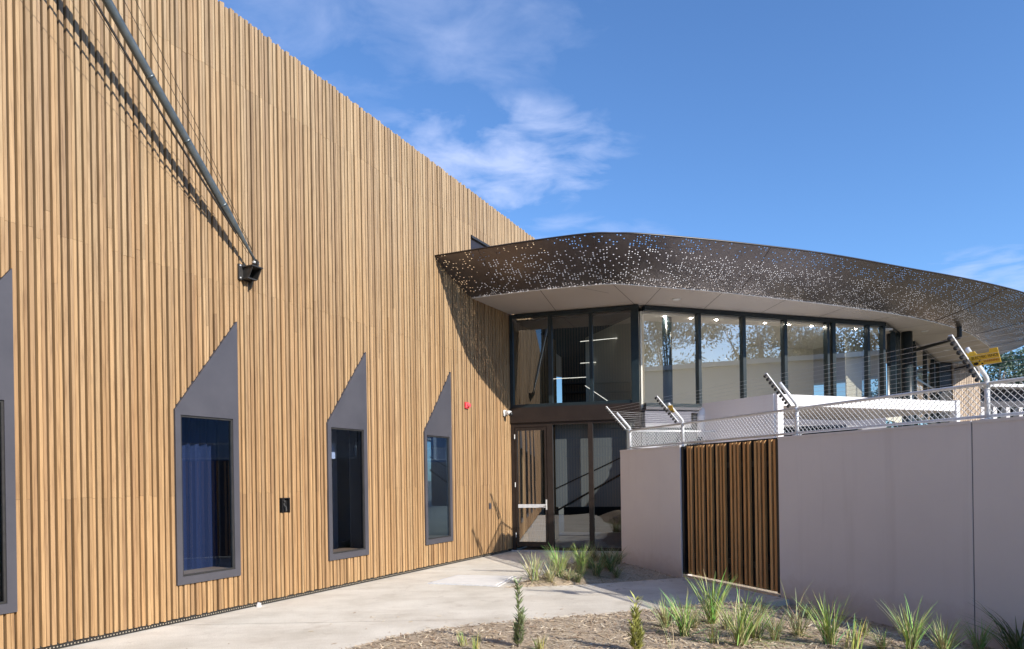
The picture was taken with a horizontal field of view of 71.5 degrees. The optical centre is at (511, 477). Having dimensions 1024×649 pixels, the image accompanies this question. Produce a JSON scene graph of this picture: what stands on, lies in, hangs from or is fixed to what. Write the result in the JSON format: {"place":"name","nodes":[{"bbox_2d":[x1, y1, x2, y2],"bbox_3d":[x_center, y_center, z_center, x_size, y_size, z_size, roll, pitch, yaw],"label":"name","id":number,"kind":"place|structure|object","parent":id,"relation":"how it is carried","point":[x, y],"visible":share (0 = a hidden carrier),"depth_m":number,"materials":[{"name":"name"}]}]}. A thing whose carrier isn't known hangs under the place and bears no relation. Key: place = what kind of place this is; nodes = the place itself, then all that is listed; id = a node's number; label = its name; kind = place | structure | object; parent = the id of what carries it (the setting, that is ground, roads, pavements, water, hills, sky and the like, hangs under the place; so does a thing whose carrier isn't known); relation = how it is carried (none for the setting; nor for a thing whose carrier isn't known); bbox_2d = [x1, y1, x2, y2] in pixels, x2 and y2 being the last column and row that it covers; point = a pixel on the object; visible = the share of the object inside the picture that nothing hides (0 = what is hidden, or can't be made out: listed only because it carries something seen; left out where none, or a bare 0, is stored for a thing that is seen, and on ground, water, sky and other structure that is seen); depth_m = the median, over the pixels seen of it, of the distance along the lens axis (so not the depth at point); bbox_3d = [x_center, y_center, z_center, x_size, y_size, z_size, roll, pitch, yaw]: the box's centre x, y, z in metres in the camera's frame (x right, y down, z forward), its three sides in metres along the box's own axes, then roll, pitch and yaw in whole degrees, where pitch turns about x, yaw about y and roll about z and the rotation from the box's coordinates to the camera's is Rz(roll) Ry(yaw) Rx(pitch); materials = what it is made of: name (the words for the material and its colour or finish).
{"place":"outdoors","nodes":[
{"label":"outdoors","id":0,"kind":"place"},
{"bbox_2d":[59,551,788,648],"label":"path","id":1,"kind":"structure","parent":0,"point":[332,616],"depth_m":8.82,"materials":[{"name":"concrete"}]},
{"bbox_2d":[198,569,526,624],"bbox_3d":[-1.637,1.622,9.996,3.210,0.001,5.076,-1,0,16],"label":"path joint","id":2,"kind":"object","parent":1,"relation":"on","point":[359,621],"visible":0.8,"depth_m":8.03,"materials":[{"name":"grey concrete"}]},
{"bbox_2d":[427,575,516,586],"bbox_3d":[-0.619,1.599,11.129,1.160,0.019,1.089,-1,0,15],"label":"pit cover","id":3,"kind":"object","parent":1,"relation":"on","point":[483,580],"visible":0.93,"depth_m":11.00,"materials":[{"name":"concrete"}]},
{"bbox_2d":[511,507,620,550],"bbox_3d":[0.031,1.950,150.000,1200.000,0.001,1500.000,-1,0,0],"label":"ground","id":4,"kind":"structure","parent":0,"point":[561,520],"depth_m":29.91,"materials":[{"name":"grey concrete"}]},
{"bbox_2d":[0,0,558,648],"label":"timber hall","id":5,"kind":"structure","parent":4,"relation":"on","point":[182,408],"depth_m":8.84,"materials":[{"name":"wood"}]},
{"bbox_2d":[0,268,17,614],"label":"window","id":6,"kind":"structure","parent":5,"relation":"in","point":[7,417],"depth_m":6.52,"materials":[{"name":"paint"}]},
{"bbox_2d":[90,0,262,290],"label":"wall strut","id":7,"kind":"object","parent":5,"relation":"attached to","point":[250,274],"depth_m":7.79,"materials":[{"name":"paint"}]},
{"bbox_2d":[173,322,240,585],"bbox_3d":[-3.825,-0.362,8.587,0.464,3.175,0.905,-1,0,27],"label":"window","id":8,"kind":"structure","parent":5,"relation":"in","point":[213,394],"depth_m":8.59,"materials":[{"name":"paint"}]},
{"bbox_2d":[280,498,289,512],"bbox_3d":[-3.064,0.368,9.611,0.066,0.200,0.140,-1,0,27],"label":"recess box","id":9,"kind":"object","parent":5,"relation":"attached to","point":[284,504],"visible":1,"depth_m":9.60,"materials":[{"name":"black plastic"}]},
{"bbox_2d":[326,352,368,560],"bbox_3d":[-2.675,-0.381,10.840,0.464,3.175,0.905,-1,0,27],"label":"window","id":10,"kind":"structure","parent":5,"relation":"in","point":[350,412],"depth_m":10.86,"materials":[{"name":"paint"}]},
{"bbox_2d":[423,372,452,544],"bbox_3d":[-1.360,-0.401,12.976,0.405,3.175,0.860,-1,0,5],"label":"window","id":11,"kind":"structure","parent":5,"relation":"in","point":[437,433],"depth_m":13.02,"materials":[{"name":"paint"}]},
{"bbox_2d":[464,402,470,408],"bbox_3d":[-0.859,-1.417,13.866,0.084,0.120,0.130,-1,0,27],"label":"alarm strobe","id":12,"kind":"object","parent":5,"relation":"attached to","point":[467,405],"visible":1,"depth_m":13.84,"materials":[{"name":"red plastic"}]},
{"bbox_2d":[503,410,512,416],"bbox_3d":[-0.071,-1.387,15.272,0.199,0.145,0.140,-1,0,27],"label":"security camera","id":13,"kind":"object","parent":5,"relation":"attached to","point":[506,413],"visible":1,"depth_m":15.24,"materials":[{"name":"white plastic"}]},
{"bbox_2d":[620,445,691,577],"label":"boundary wall","id":14,"kind":"structure","parent":4,"relation":"on","point":[651,511],"depth_m":12.09,"materials":[{"name":"grey concrete"}]},
{"bbox_2d":[604,325,1023,449],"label":"security fence","id":15,"kind":"object","parent":14,"relation":"on","point":[987,383],"visible":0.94,"depth_m":8.40,"materials":[{"name":"metal"}]},
{"bbox_2d":[668,405,674,412],"bbox_3d":[2.531,-1.095,11.283,0.046,0.113,0.136,-1,0,-21],"label":"warning sign","id":16,"kind":"object","parent":15,"relation":"attached to","point":[670,407],"visible":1,"depth_m":11.28,"materials":[{"name":"yellow"}]},
{"bbox_2d":[966,347,1000,366],"bbox_3d":[4.358,-1.114,6.570,0.055,0.136,0.295,-1,0,-21],"label":"warning sign","id":17,"kind":"object","parent":15,"relation":"attached to","point":[987,356],"visible":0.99,"depth_m":6.55,"materials":[{"name":"yellow"}]},
{"bbox_2d":[434,232,1023,552],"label":"glazed pavilion","id":18,"kind":"structure","parent":4,"relation":"on","point":[622,322],"depth_m":15.44,"materials":[{"name":"black glass"}]},
{"bbox_2d":[514,427,547,546],"bbox_3d":[0.411,0.199,15.470,0.724,2.590,0.129,-1,0,16],"label":"door","id":19,"kind":"structure","parent":18,"relation":"in","point":[531,544],"depth_m":15.48,"materials":[{"name":"brown metal"}]},
{"bbox_2d":[646,427,702,445],"bbox_3d":[3.689,-0.868,15.184,1.870,0.420,0.009,-1,0,-19],"label":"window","id":20,"kind":"structure","parent":18,"relation":"in","point":[670,434],"depth_m":15.07,"materials":[{"name":"grey glass"}]},
{"bbox_2d":[777,421,974,643],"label":"boundary wall","id":21,"kind":"structure","parent":4,"relation":"on","point":[880,516],"depth_m":7.78,"materials":[{"name":"grey concrete"}]},
{"bbox_2d":[681,438,779,596],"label":"timber gate","id":22,"kind":"structure","parent":21,"relation":"attached to","point":[730,506],"depth_m":10.22,"materials":[{"name":"brown wood"}]},
{"bbox_2d":[959,349,1023,408],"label":"gum tree","id":23,"kind":"object","parent":4,"relation":"on","point":[1003,363],"visible":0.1,"depth_m":44.46,"materials":[{"name":"green plant"}]},
{"bbox_2d":[971,416,1023,648],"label":"boundary wall","id":24,"kind":"structure","parent":4,"relation":"on","point":[998,489],"depth_m":6.58,"materials":[{"name":"grey concrete"}]},
{"bbox_2d":[980,384,1023,418],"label":"building","id":25,"kind":"structure","parent":4,"relation":"on","point":[1007,400],"depth_m":30.93,"materials":[{"name":"white paint"}]},
{"bbox_2d":[981,351,1023,383],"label":"gum tree","id":26,"kind":"object","parent":4,"relation":"on","point":[1013,375],"visible":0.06,"depth_m":46.17,"materials":[{"name":"green plant"}]},
{"bbox_2d":[989,344,1023,382],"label":"gum tree","id":27,"kind":"object","parent":4,"relation":"on","point":[1020,360],"visible":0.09,"depth_m":49.92,"materials":[{"name":"green plant"}]},
{"bbox_2d":[186,548,992,648],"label":"mulch bed","id":28,"kind":"object","parent":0,"point":[531,633],"visible":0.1,"depth_m":6.30,"materials":[{"name":"wood"}]},
{"bbox_2d":[456,632,470,646],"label":"grass tuft","id":29,"kind":"object","parent":28,"relation":"on","point":[461,642],"visible":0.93,"depth_m":5.87,"materials":[{"name":"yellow plant"}]},
{"bbox_2d":[471,632,481,648],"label":"grass tuft","id":30,"kind":"object","parent":28,"relation":"on","point":[474,645],"visible":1,"depth_m":5.69,"materials":[{"name":"green plant"}]},
{"bbox_2d":[511,576,527,646],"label":"shrub","id":31,"kind":"object","parent":28,"relation":"on","point":[518,635],"visible":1,"depth_m":5.79,"materials":[{"name":"green plant"}]},
{"bbox_2d":[507,551,559,584],"bbox_3d":[0.382,1.350,10.639,0.907,0.574,0.814,-1,0,40],"label":"grass tuft","id":32,"kind":"object","parent":28,"relation":"on","point":[532,576],"visible":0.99,"depth_m":10.62,"materials":[{"name":"green plant"}]},
{"bbox_2d":[532,635,551,648],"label":"grass tuft","id":33,"kind":"object","parent":28,"relation":"on","point":[539,645],"visible":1,"depth_m":5.66,"materials":[{"name":"green plant"}]},
{"bbox_2d":[533,562,560,585],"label":"grass tuft","id":34,"kind":"object","parent":28,"relation":"on","point":[551,577],"visible":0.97,"depth_m":10.62,"materials":[{"name":"beige plant"}]},
{"bbox_2d":[544,559,566,571],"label":"grass tuft","id":35,"kind":"object","parent":28,"relation":"on","point":[551,566],"visible":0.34,"depth_m":11.25,"materials":[{"name":"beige plant"}]},
{"bbox_2d":[542,546,582,576],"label":"grass tuft","id":36,"kind":"object","parent":28,"relation":"on","point":[562,562],"visible":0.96,"depth_m":10.80,"materials":[{"name":"green plant"}]},
{"bbox_2d":[556,554,573,569],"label":"grass tuft","id":37,"kind":"object","parent":28,"relation":"on","point":[566,564],"visible":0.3,"depth_m":11.27,"materials":[{"name":"green plant"}]},
{"bbox_2d":[560,566,579,583],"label":"grass tuft","id":38,"kind":"object","parent":28,"relation":"on","point":[567,576],"visible":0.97,"depth_m":10.70,"materials":[{"name":"green plant"}]},
{"bbox_2d":[570,568,586,582],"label":"grass tuft","id":39,"kind":"object","parent":28,"relation":"on","point":[577,578],"visible":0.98,"depth_m":10.62,"materials":[{"name":"green plant"}]},
{"bbox_2d":[567,541,593,572],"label":"grass tuft","id":40,"kind":"object","parent":28,"relation":"on","point":[578,559],"visible":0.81,"depth_m":10.99,"materials":[{"name":"green plant"}]},
{"bbox_2d":[575,560,589,573],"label":"grass tuft","id":41,"kind":"object","parent":28,"relation":"on","point":[580,568],"visible":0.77,"depth_m":10.95,"materials":[{"name":"green plant"}]},
{"bbox_2d":[573,548,604,567],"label":"grass tuft","id":42,"kind":"object","parent":28,"relation":"on","point":[584,556],"visible":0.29,"depth_m":11.58,"materials":[{"name":"green plant"}]},
{"bbox_2d":[585,556,595,568],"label":"grass tuft","id":43,"kind":"object","parent":28,"relation":"on","point":[589,562],"visible":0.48,"depth_m":11.32,"materials":[{"name":"green plant"}]},
{"bbox_2d":[581,542,601,560],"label":"grass tuft","id":44,"kind":"object","parent":28,"relation":"on","point":[593,553],"visible":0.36,"depth_m":12.40,"materials":[{"name":"green plant"}]},
{"bbox_2d":[584,551,616,579],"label":"grass tuft","id":45,"kind":"object","parent":28,"relation":"on","point":[596,571],"visible":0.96,"depth_m":10.93,"materials":[{"name":"green plant"}]},
{"bbox_2d":[594,547,619,565],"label":"grass tuft","id":46,"kind":"object","parent":28,"relation":"on","point":[603,555],"visible":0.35,"depth_m":11.73,"materials":[{"name":"green plant"}]},
{"bbox_2d":[595,547,621,567],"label":"grass tuft","id":47,"kind":"object","parent":28,"relation":"on","point":[610,556],"visible":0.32,"depth_m":11.54,"materials":[{"name":"green plant"}]},
{"bbox_2d":[591,547,630,571],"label":"grass tuft","id":48,"kind":"object","parent":28,"relation":"on","point":[610,562],"visible":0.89,"depth_m":11.13,"materials":[{"name":"green plant"}]},
{"bbox_2d":[609,563,623,577],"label":"grass tuft","id":49,"kind":"object","parent":28,"relation":"on","point":[617,574],"visible":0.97,"depth_m":10.92,"materials":[{"name":"green plant"}]},
{"bbox_2d":[606,546,628,563],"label":"grass tuft","id":50,"kind":"object","parent":28,"relation":"on","point":[620,558],"visible":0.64,"depth_m":11.89,"materials":[{"name":"green plant"}]},
{"bbox_2d":[626,592,645,648],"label":"shrub","id":51,"kind":"object","parent":28,"relation":"on","point":[636,638],"visible":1,"depth_m":5.56,"materials":[{"name":"green plant"}]},
{"bbox_2d":[640,595,684,631],"bbox_3d":[1.393,1.216,6.428,0.632,0.301,0.505,-1,0,3],"label":"grass tuft","id":52,"kind":"object","parent":28,"relation":"on","point":[665,616],"visible":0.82,"depth_m":6.45,"materials":[{"name":"green plant"}]},
{"bbox_2d":[659,617,673,648],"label":"grass tuft","id":53,"kind":"object","parent":28,"relation":"on","point":[667,634],"visible":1,"depth_m":5.69,"materials":[{"name":"green plant"}]},
{"bbox_2d":[655,590,722,639],"bbox_3d":[1.503,1.173,6.175,0.749,0.450,0.795,-1,0,-7],"label":"grass tuft","id":54,"kind":"object","parent":28,"relation":"on","point":[684,627],"visible":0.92,"depth_m":6.10,"materials":[{"name":"green plant"}]},
{"bbox_2d":[683,607,706,628],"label":"grass tuft","id":55,"kind":"object","parent":28,"relation":"on","point":[695,625],"visible":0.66,"depth_m":6.42,"materials":[{"name":"green plant"}]},
{"bbox_2d":[658,568,734,626],"bbox_3d":[1.766,1.122,6.609,0.929,0.567,0.876,-1,0,-26],"label":"grass tuft","id":56,"kind":"object","parent":28,"relation":"on","point":[711,616],"visible":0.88,"depth_m":6.57,"materials":[{"name":"green plant"}]},
{"bbox_2d":[700,623,721,644],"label":"grass tuft","id":57,"kind":"object","parent":28,"relation":"on","point":[713,637],"visible":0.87,"depth_m":5.81,"materials":[{"name":"green plant"}]},
{"bbox_2d":[714,605,736,630],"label":"grass tuft","id":58,"kind":"object","parent":28,"relation":"on","point":[724,625],"visible":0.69,"depth_m":6.31,"materials":[{"name":"green plant"}]},
{"bbox_2d":[696,585,792,648],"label":"grass tuft","id":59,"kind":"object","parent":28,"relation":"on","point":[740,632],"visible":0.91,"depth_m":5.70,"materials":[{"name":"green plant"}]},
{"bbox_2d":[724,596,783,646],"bbox_3d":[2.045,1.184,5.920,0.733,0.362,0.586,-1,0,-26],"label":"grass tuft","id":60,"kind":"object","parent":28,"relation":"on","point":[758,627],"visible":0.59,"depth_m":5.93,"materials":[{"name":"green plant"}]},
{"bbox_2d":[745,616,769,640],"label":"grass tuft","id":61,"kind":"object","parent":28,"relation":"on","point":[751,634],"visible":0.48,"depth_m":5.92,"materials":[{"name":"green plant"}]},
{"bbox_2d":[757,598,766,612],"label":"grass tuft","id":62,"kind":"object","parent":28,"relation":"on","point":[758,604],"visible":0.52,"depth_m":7.10,"materials":[{"name":"green plant"}]},
{"bbox_2d":[761,606,801,642],"bbox_3d":[2.193,1.215,5.892,0.424,0.286,0.531,-1,0,-28],"label":"grass tuft","id":63,"kind":"object","parent":28,"relation":"on","point":[771,629],"visible":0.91,"depth_m":5.86,"materials":[{"name":"green plant"}]},
{"bbox_2d":[781,582,811,626],"bbox_3d":[2.295,1.114,6.276,0.639,0.504,0.322,-1,0,-1],"label":"grass tuft","id":64,"kind":"object","parent":28,"relation":"on","point":[795,606],"visible":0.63,"depth_m":6.30,"materials":[{"name":"green plant"}]},
{"bbox_2d":[782,604,821,636],"bbox_3d":[2.404,1.228,6.002,0.536,0.358,0.481,-1,0,-27],"label":"grass tuft","id":65,"kind":"object","parent":28,"relation":"on","point":[797,628],"visible":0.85,"depth_m":6.01,"materials":[{"name":"green plant"}]},
{"bbox_2d":[787,600,821,617],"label":"grass tuft","id":66,"kind":"object","parent":28,"relation":"on","point":[806,612],"visible":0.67,"depth_m":6.76,"materials":[{"name":"green plant"}]},
{"bbox_2d":[789,592,872,648],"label":"grass tuft","id":67,"kind":"object","parent":28,"relation":"on","point":[828,632],"visible":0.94,"depth_m":5.70,"materials":[{"name":"green plant"}]},
{"bbox_2d":[829,615,868,648],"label":"grass tuft","id":68,"kind":"object","parent":28,"relation":"on","point":[855,639],"visible":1,"depth_m":5.50,"materials":[{"name":"green plant"}]},
{"bbox_2d":[856,619,875,636],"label":"grass tuft","id":69,"kind":"object","parent":28,"relation":"on","point":[868,631],"visible":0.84,"depth_m":5.99,"materials":[{"name":"green plant"}]},
{"bbox_2d":[865,628,897,648],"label":"grass tuft","id":70,"kind":"object","parent":28,"relation":"on","point":[882,644],"visible":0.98,"depth_m":5.49,"materials":[{"name":"green plant"}]},
{"bbox_2d":[867,594,946,648],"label":"grass tuft","id":71,"kind":"object","parent":28,"relation":"on","point":[915,632],"visible":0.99,"depth_m":5.37,"materials":[{"name":"green plant"}]},
{"bbox_2d":[900,613,976,648],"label":"grass tuft","id":72,"kind":"object","parent":28,"relation":"on","point":[942,642],"visible":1,"depth_m":5.37,"materials":[{"name":"green plant"}]},
{"bbox_2d":[954,617,1001,648],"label":"grass tuft","id":73,"kind":"object","parent":28,"relation":"on","point":[977,644],"visible":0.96,"depth_m":6.42,"materials":[{"name":"green plant"}]},
{"bbox_2d":[938,599,1023,648],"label":"grass tuft","id":74,"kind":"object","parent":28,"relation":"on","point":[1012,643],"visible":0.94,"depth_m":6.31,"materials":[{"name":"green plant"}]},
{"bbox_2d":[218,0,1023,427],"label":"sky","id":75,"kind":"structure","parent":0,"point":[884,131],"materials":[{"name":"blue"}]},
{"bbox_2d":[702,393,959,443],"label":"canopy roof","id":76,"kind":"structure","parent":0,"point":[714,412],"depth_m":13.39,"materials":[{"name":"white paint"}]},
{"bbox_2d":[691,407,704,436],"bbox_3d":[3.912,-1.144,14.028,0.784,0.665,0.184,-1,0,-16],"label":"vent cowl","id":77,"kind":"object","parent":76,"relation":"attached to","point":[700,414],"visible":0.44,"depth_m":13.91,"materials":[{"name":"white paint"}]},
{"bbox_2d":[784,427,857,434],"bbox_3d":[6.008,-1.020,15.389,3.988,0.150,0.040,-1,0,-23],"label":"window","id":78,"kind":"structure","parent":76,"relation":"in","point":[788,428],"depth_m":15.62,"materials":[{"name":"grey glass"}]},
{"bbox_2d":[871,379,925,427],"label":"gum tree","id":79,"kind":"object","parent":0,"point":[872,394],"visible":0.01,"depth_m":52.72,"materials":[{"name":"green plant"}]}
]}

